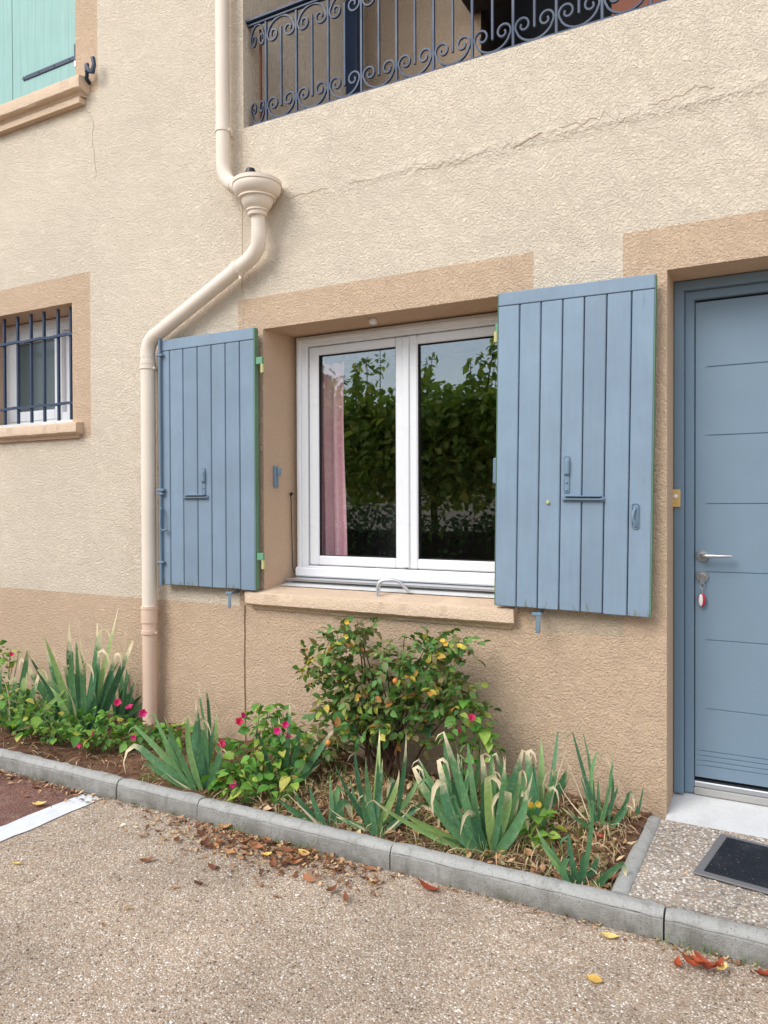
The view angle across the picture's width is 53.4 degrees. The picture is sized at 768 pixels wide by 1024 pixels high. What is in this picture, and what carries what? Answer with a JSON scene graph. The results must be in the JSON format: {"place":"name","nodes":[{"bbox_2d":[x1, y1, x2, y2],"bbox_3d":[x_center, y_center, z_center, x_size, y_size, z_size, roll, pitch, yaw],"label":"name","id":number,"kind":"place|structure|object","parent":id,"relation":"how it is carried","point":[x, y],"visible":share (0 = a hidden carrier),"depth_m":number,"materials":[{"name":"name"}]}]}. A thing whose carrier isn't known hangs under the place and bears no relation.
{"place":"outdoors","nodes":[
{"label":"outdoors","id":0,"kind":"place"},
{"bbox_2d":[0,772,90,826],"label":"parking bay","id":1,"kind":"object","parent":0,"point":[15,804],"depth_m":3.59,"materials":[{"name":"red asphalt"}]},
{"bbox_2d":[30,801,45,805],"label":"fallen leaf","id":2,"kind":"object","parent":1,"relation":"on","point":[38,803],"visible":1,"depth_m":3.49,"materials":[{"name":"yellow plant"}]},
{"bbox_2d":[0,769,110,807],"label":"leaf litter","id":3,"kind":"object","parent":1,"relation":"on","point":[47,785],"visible":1,"depth_m":3.66,"materials":[{"name":"brown plant"}]},
{"bbox_2d":[0,795,767,1023],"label":"courtyard paving","id":4,"kind":"structure","parent":0,"point":[79,1007],"depth_m":2.35,"materials":[{"name":"beige gravel"}]},
{"bbox_2d":[0,793,101,840],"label":"parking line","id":5,"kind":"object","parent":4,"relation":"on","point":[29,822],"visible":1,"depth_m":3.35,"materials":[{"name":"white paint"}]},
{"bbox_2d":[136,856,154,862],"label":"fallen leaf","id":6,"kind":"object","parent":4,"relation":"on","point":[146,859],"visible":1,"depth_m":2.94,"materials":[{"name":"brown plant"}]},
{"bbox_2d":[196,829,203,835],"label":"fallen leaf","id":7,"kind":"object","parent":4,"relation":"on","point":[200,832],"visible":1,"depth_m":3.17,"materials":[{"name":"brown plant"}]},
{"bbox_2d":[200,837,209,845],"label":"fallen leaf","id":8,"kind":"object","parent":4,"relation":"on","point":[205,841],"visible":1,"depth_m":3.07,"materials":[{"name":"brown plant"}]},
{"bbox_2d":[208,863,215,868],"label":"fallen leaf","id":9,"kind":"object","parent":4,"relation":"on","point":[212,866],"visible":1,"depth_m":2.87,"materials":[{"name":"brown plant"}]},
{"bbox_2d":[218,824,231,828],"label":"fallen leaf","id":10,"kind":"object","parent":4,"relation":"on","point":[224,826],"visible":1,"depth_m":3.21,"materials":[{"name":"plant"}]},
{"bbox_2d":[224,848,234,853],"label":"fallen leaf","id":11,"kind":"object","parent":4,"relation":"on","point":[229,851],"visible":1,"depth_m":2.99,"materials":[{"name":"orange plant"}]},
{"bbox_2d":[198,819,270,836],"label":"grass","id":12,"kind":"structure","parent":4,"relation":"on","point":[233,828],"depth_m":3.19,"materials":[{"name":"plant"}]},
{"bbox_2d":[237,836,250,843],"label":"fallen leaf","id":13,"kind":"object","parent":4,"relation":"on","point":[245,841],"visible":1,"depth_m":3.06,"materials":[{"name":"brown plant"}]},
{"bbox_2d":[250,841,262,847],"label":"fallen leaf","id":14,"kind":"object","parent":4,"relation":"on","point":[258,845],"visible":1,"depth_m":3.04,"materials":[{"name":"orange plant"}]},
{"bbox_2d":[123,809,395,901],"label":"leaf litter","id":15,"kind":"object","parent":4,"relation":"on","point":[305,863],"visible":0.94,"depth_m":2.98,"materials":[{"name":"brown plant"}]},
{"bbox_2d":[278,846,293,851],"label":"fallen leaf","id":16,"kind":"object","parent":15,"relation":"on","point":[286,849],"visible":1,"depth_m":3.00,"materials":[{"name":"brown plant"}]},
{"bbox_2d":[269,858,275,866],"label":"fallen leaf","id":17,"kind":"object","parent":4,"relation":"on","point":[272,862],"visible":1,"depth_m":2.89,"materials":[{"name":"brown plant"}]},
{"bbox_2d":[285,858,302,863],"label":"fallen leaf","id":18,"kind":"object","parent":4,"relation":"on","point":[296,861],"visible":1,"depth_m":2.91,"materials":[{"name":"brown plant"}]},
{"bbox_2d":[269,837,330,856],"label":"grass","id":19,"kind":"structure","parent":4,"relation":"on","point":[301,845],"depth_m":3.02,"materials":[{"name":"plant"}]},
{"bbox_2d":[302,873,316,882],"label":"fallen leaf","id":20,"kind":"object","parent":4,"relation":"on","point":[309,877],"visible":1,"depth_m":2.78,"materials":[{"name":"orange plant"}]},
{"bbox_2d":[326,883,336,890],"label":"fallen leaf","id":21,"kind":"object","parent":4,"relation":"on","point":[332,888],"visible":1,"depth_m":2.70,"materials":[{"name":"brown plant"}]},
{"bbox_2d":[343,892,348,900],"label":"fallen leaf","id":22,"kind":"object","parent":4,"relation":"on","point":[345,896],"visible":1,"depth_m":2.64,"materials":[{"name":"brown plant"}]},
{"bbox_2d":[365,866,375,869],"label":"fallen leaf","id":23,"kind":"object","parent":4,"relation":"on","point":[369,867],"visible":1,"depth_m":2.86,"materials":[{"name":"plant"}]},
{"bbox_2d":[7,804,753,1023],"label":"leaf litter","id":24,"kind":"object","parent":4,"relation":"on","point":[574,1008],"visible":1,"depth_m":2.48,"materials":[{"name":"brown plant"}]},
{"bbox_2d":[1,770,767,975],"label":"curb","id":25,"kind":"structure","parent":4,"relation":"on","point":[738,962],"depth_m":2.64,"materials":[{"name":"grey concrete"}]},
{"bbox_2d":[416,879,439,889],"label":"fallen leaf","id":26,"kind":"object","parent":4,"relation":"on","point":[426,885],"visible":1,"depth_m":2.72,"materials":[{"name":"brown plant"}]},
{"bbox_2d":[584,974,601,982],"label":"fallen leaf","id":27,"kind":"object","parent":4,"relation":"on","point":[595,978],"visible":1,"depth_m":2.20,"materials":[{"name":"yellow plant"}]},
{"bbox_2d":[597,932,618,937],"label":"fallen leaf","id":28,"kind":"object","parent":4,"relation":"on","point":[609,935],"visible":1,"depth_m":2.42,"materials":[{"name":"yellow plant"}]},
{"bbox_2d":[633,927,704,952],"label":"grass","id":29,"kind":"structure","parent":4,"relation":"on","point":[673,941],"depth_m":2.36,"materials":[{"name":"green plant"}]},
{"bbox_2d":[674,956,681,966],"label":"fallen leaf","id":30,"kind":"object","parent":4,"relation":"on","point":[677,963],"visible":1,"depth_m":2.26,"materials":[{"name":"plant"}]},
{"bbox_2d":[678,950,692,958],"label":"fallen leaf","id":31,"kind":"object","parent":4,"relation":"on","point":[689,956],"visible":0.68,"depth_m":2.31,"materials":[{"name":"plant"}]},
{"bbox_2d":[677,956,703,965],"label":"fallen leaf","id":32,"kind":"object","parent":4,"relation":"on","point":[691,962],"visible":0.95,"depth_m":2.25,"materials":[{"name":"plant"}]},
{"bbox_2d":[690,950,716,965],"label":"fallen leaf","id":33,"kind":"object","parent":4,"relation":"on","point":[699,956],"visible":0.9,"depth_m":2.26,"materials":[{"name":"plant"}]},
{"bbox_2d":[694,961,718,968],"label":"fallen leaf","id":34,"kind":"object","parent":4,"relation":"on","point":[707,965],"visible":1,"depth_m":2.22,"materials":[{"name":"plant"}]},
{"bbox_2d":[692,954,704,963],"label":"fallen leaf","id":35,"kind":"object","parent":34,"relation":"on","point":[696,960],"visible":1,"depth_m":2.24,"materials":[{"name":"plant"}]},
{"bbox_2d":[665,936,767,967],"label":"grass","id":36,"kind":"structure","parent":4,"relation":"on","point":[729,958],"depth_m":2.27,"materials":[{"name":"plant"}]},
{"bbox_2d":[715,957,723,966],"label":"fallen leaf","id":37,"kind":"object","parent":4,"relation":"on","point":[721,960],"visible":1,"depth_m":2.23,"materials":[{"name":"plant"}]},
{"bbox_2d":[717,962,726,969],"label":"fallen leaf","id":38,"kind":"object","parent":4,"relation":"on","point":[723,967],"visible":1,"depth_m":2.22,"materials":[{"name":"yellow plant"}]},
{"bbox_2d":[751,969,767,976],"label":"fallen leaf","id":39,"kind":"object","parent":4,"relation":"on","point":[761,973],"visible":1,"depth_m":2.21,"materials":[{"name":"plant"}]},
{"label":"ground","id":40,"kind":"structure","parent":0,"visible":0},
{"bbox_2d":[0,692,650,890],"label":"flower bed","id":41,"kind":"object","parent":40,"relation":"on","point":[61,755],"visible":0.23,"depth_m":3.55,"materials":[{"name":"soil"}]},
{"bbox_2d":[0,640,22,706],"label":"mirabilis plant","id":42,"kind":"object","parent":41,"relation":"on","point":[4,659],"visible":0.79,"depth_m":4.80,"materials":[{"name":"green plant"}]},
{"bbox_2d":[0,650,67,730],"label":"iris plant","id":43,"kind":"object","parent":41,"relation":"on","point":[22,686],"visible":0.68,"depth_m":4.39,"materials":[{"name":"green plant"}]},
{"bbox_2d":[5,607,133,736],"bbox_3d":[-1.840,0.927,4.417,0.718,0.752,0.454,0,1,29],"label":"iris plant","id":44,"kind":"object","parent":41,"relation":"on","point":[100,695],"visible":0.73,"depth_m":4.36,"materials":[{"name":"green plant"}]},
{"bbox_2d":[0,683,193,753],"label":"mirabilis plant","id":45,"kind":"object","parent":41,"relation":"on","point":[74,738],"visible":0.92,"depth_m":4.10,"materials":[{"name":"green plant"}]},
{"bbox_2d":[108,660,142,719],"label":"iris plant","id":46,"kind":"object","parent":41,"relation":"on","point":[127,699],"visible":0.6,"depth_m":4.56,"materials":[{"name":"green plant"}]},
{"bbox_2d":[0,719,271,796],"bbox_3d":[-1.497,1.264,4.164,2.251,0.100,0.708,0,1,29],"label":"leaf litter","id":47,"kind":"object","parent":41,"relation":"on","point":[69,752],"visible":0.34,"depth_m":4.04,"materials":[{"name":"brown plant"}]},
{"bbox_2d":[1,714,272,800],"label":"straw","id":48,"kind":"object","parent":41,"relation":"on","point":[116,752],"visible":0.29,"depth_m":3.99,"materials":[{"name":"brown plant"}]},
{"bbox_2d":[123,701,226,790],"bbox_3d":[-0.945,1.060,3.463,0.461,0.452,0.264,0,1,-17],"label":"iris plant","id":49,"kind":"object","parent":41,"relation":"on","point":[174,769],"visible":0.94,"depth_m":3.50,"materials":[{"name":"green plant"}]},
{"bbox_2d":[187,683,218,743],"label":"iris plant","id":50,"kind":"object","parent":41,"relation":"on","point":[208,719],"visible":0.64,"depth_m":4.14,"materials":[{"name":"green plant"}]},
{"bbox_2d":[200,703,313,803],"bbox_3d":[-0.598,1.115,3.520,0.565,0.406,0.533,0,1,-18],"label":"mirabilis plant","id":51,"kind":"object","parent":41,"relation":"on","point":[250,781],"visible":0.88,"depth_m":3.53,"materials":[{"name":"green plant"}]},
{"bbox_2d":[242,703,337,788],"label":"iris plant","id":52,"kind":"object","parent":41,"relation":"on","point":[307,769],"visible":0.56,"depth_m":3.57,"materials":[{"name":"green plant"}]},
{"bbox_2d":[272,776,355,825],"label":"iris plant","id":53,"kind":"object","parent":41,"relation":"on","point":[336,806],"visible":0.65,"depth_m":3.19,"materials":[{"name":"green plant"}]},
{"bbox_2d":[323,730,426,836],"bbox_3d":[-0.038,1.083,3.045,0.420,0.414,0.173,0,1,11],"label":"iris plant","id":54,"kind":"object","parent":41,"relation":"on","point":[372,813],"visible":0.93,"depth_m":3.04,"materials":[{"name":"green plant"}]},
{"bbox_2d":[285,616,501,782],"bbox_3d":[0.014,0.888,3.519,1.031,0.820,0.537,0,1,29],"label":"rose bush","id":55,"kind":"object","parent":41,"relation":"on","point":[388,718],"visible":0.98,"depth_m":3.46,"materials":[{"name":"green plant"}]},
{"bbox_2d":[202,743,653,906],"bbox_3d":[0.159,1.242,3.278,1.951,0.127,0.927,0,1,29],"label":"straw","id":56,"kind":"object","parent":41,"relation":"on","point":[541,858],"visible":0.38,"depth_m":3.04,"materials":[{"name":"beige plant"}]},
{"bbox_2d":[224,752,640,889],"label":"leaf litter","id":57,"kind":"object","parent":41,"relation":"on","point":[541,869],"visible":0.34,"depth_m":3.04,"materials":[{"name":"brown plant"}]},
{"bbox_2d":[403,737,480,808],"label":"iris plant","id":58,"kind":"object","parent":41,"relation":"on","point":[450,781],"visible":0.45,"depth_m":3.23,"materials":[{"name":"green plant"}]},
{"bbox_2d":[365,732,532,854],"bbox_3d":[0.252,1.068,2.918,0.636,0.468,0.175,0,1,5],"label":"iris plant","id":59,"kind":"object","parent":41,"relation":"on","point":[502,812],"visible":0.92,"depth_m":2.88,"materials":[{"name":"green plant"}]},
{"bbox_2d":[438,696,505,798],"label":"mirabilis plant","id":60,"kind":"object","parent":41,"relation":"on","point":[483,735],"visible":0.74,"depth_m":3.27,"materials":[{"name":"green plant"}]},
{"bbox_2d":[525,849,533,855],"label":"fallen leaf","id":61,"kind":"object","parent":41,"relation":"on","point":[529,852],"visible":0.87,"depth_m":2.83,"materials":[{"name":"beige plant"}]},
{"bbox_2d":[489,731,575,825],"bbox_3d":[0.625,1.101,3.137,0.322,0.367,0.254,0,1,29],"label":"iris plant","id":62,"kind":"object","parent":41,"relation":"on","point":[536,791],"visible":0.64,"depth_m":3.12,"materials":[{"name":"green plant"}]},
{"bbox_2d":[518,798,567,851],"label":"mirabilis plant","id":63,"kind":"object","parent":41,"relation":"on","point":[540,817],"visible":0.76,"depth_m":2.92,"materials":[{"name":"green plant"}]},
{"bbox_2d":[536,802,626,887],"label":"iris plant","id":64,"kind":"object","parent":41,"relation":"on","point":[565,874],"visible":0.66,"depth_m":2.65,"materials":[{"name":"green plant"}]},
{"bbox_2d":[552,730,634,830],"bbox_3d":[0.823,1.074,3.052,0.304,0.376,0.165,0,1,-17],"label":"iris plant","id":65,"kind":"object","parent":41,"relation":"on","point":[591,798],"visible":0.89,"depth_m":3.04,"materials":[{"name":"green plant"}]},
{"bbox_2d":[595,831,603,837],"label":"fallen leaf","id":66,"kind":"object","parent":41,"relation":"on","point":[599,834],"visible":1,"depth_m":2.92,"materials":[{"name":"brown plant"}]},
{"bbox_2d":[625,784,643,820],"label":"iris plant","id":67,"kind":"object","parent":41,"relation":"on","point":[637,811],"visible":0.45,"depth_m":3.11,"materials":[{"name":"green plant"}]},
{"bbox_2d":[0,0,767,819],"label":"house","id":68,"kind":"structure","parent":40,"relation":"on","point":[416,226],"depth_m":3.93,"materials":[{"name":"paint"}]},
{"bbox_2d":[0,0,12,104],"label":"shutter","id":69,"kind":"object","parent":68,"relation":"on","point":[6,62],"visible":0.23,"depth_m":5.13,"materials":[{"name":"green paint"}]},
{"bbox_2d":[0,307,72,424],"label":"window grille","id":70,"kind":"object","parent":68,"relation":"attached to","point":[32,406],"depth_m":5.03,"materials":[{"name":"blue metal"}]},
{"bbox_2d":[0,316,72,427],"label":"window","id":71,"kind":"structure","parent":68,"relation":"in","point":[51,325],"depth_m":5.29,"materials":[{"name":"white plastic"}]},
{"bbox_2d":[12,0,75,99],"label":"shutter","id":72,"kind":"object","parent":68,"relation":"on","point":[43,43],"visible":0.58,"depth_m":4.95,"materials":[{"name":"green paint"}]},
{"bbox_2d":[156,328,258,590],"bbox_3d":[-0.992,-0.285,4.215,0.694,1.414,0.077,0,1,29],"label":"shutter","id":73,"kind":"object","parent":68,"relation":"attached to","point":[208,422],"visible":1,"depth_m":4.21,"materials":[{"name":"blue paint"}]},
{"bbox_2d":[139,0,281,725],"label":"downpipe","id":74,"kind":"object","parent":68,"relation":"attached to","point":[257,194],"visible":1,"depth_m":4.24,"materials":[{"name":"beige plastic"}]},
{"bbox_2d":[321,362,346,555],"bbox_3d":[-0.312,-0.093,4.331,0.265,1.600,0.055,0,1,29],"label":"curtain","id":75,"kind":"object","parent":68,"relation":"hanging from","point":[334,530],"visible":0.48,"depth_m":4.31,"materials":[{"name":"fabric"}]},
{"bbox_2d":[295,312,497,585],"bbox_3d":[0.125,-0.307,4.045,1.315,1.336,0.230,0,1,29],"label":"window","id":76,"kind":"structure","parent":68,"relation":"in","point":[405,344],"depth_m":3.99,"materials":[{"name":"white plastic"}]},
{"bbox_2d":[245,0,666,126],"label":"balcony railing","id":77,"kind":"object","parent":68,"relation":"on","point":[274,15],"visible":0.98,"depth_m":3.83,"materials":[{"name":"blue metal"}]},
{"bbox_2d":[511,0,611,45],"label":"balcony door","id":78,"kind":"structure","parent":68,"relation":"in","point":[523,8],"depth_m":5.27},
{"bbox_2d":[493,274,656,617],"bbox_3d":[0.789,-0.271,3.256,0.690,1.392,0.058,1,1,29],"label":"shutter","id":79,"kind":"object","parent":68,"relation":"attached to","point":[573,470],"visible":1,"depth_m":3.23,"materials":[{"name":"blue paint"}]},
{"bbox_2d":[673,489,680,506],"bbox_3d":[1.247,-0.059,3.265,0.038,0.076,0.020,0,1,29],"label":"doorbell","id":80,"kind":"object","parent":68,"relation":"attached to","point":[676,497],"visible":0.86,"depth_m":3.26,"materials":[{"name":"gold metal"}]},
{"bbox_2d":[695,294,767,786],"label":"door","id":81,"kind":"structure","parent":68,"relation":"in","point":[731,389],"depth_m":3.22,"materials":[{"name":"blue metal"}]},
{"bbox_2d":[698,577,705,606],"bbox_3d":[1.357,0.341,3.257,0.032,0.128,0.017,0,1,29],"label":"key","id":82,"kind":"object","parent":81,"relation":"hanging from","point":[702,599],"visible":1,"depth_m":3.25,"materials":[{"name":"silver metal"}]},
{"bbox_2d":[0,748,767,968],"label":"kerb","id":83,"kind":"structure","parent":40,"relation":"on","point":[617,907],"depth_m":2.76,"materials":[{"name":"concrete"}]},
{"bbox_2d":[629,819,767,928],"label":"porch","id":84,"kind":"object","parent":40,"relation":"on","point":[762,904],"visible":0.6,"depth_m":2.58,"materials":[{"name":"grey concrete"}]},
{"bbox_2d":[693,834,767,893],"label":"doormat","id":85,"kind":"object","parent":84,"relation":"on","point":[736,861],"visible":1,"depth_m":2.69,"materials":[{"name":"grey rubber"}]},
{"bbox_2d":[665,791,767,838],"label":"door step","id":86,"kind":"object","parent":40,"relation":"on","point":[721,814],"depth_m":3.12,"materials":[{"name":"concrete"}]}
]}

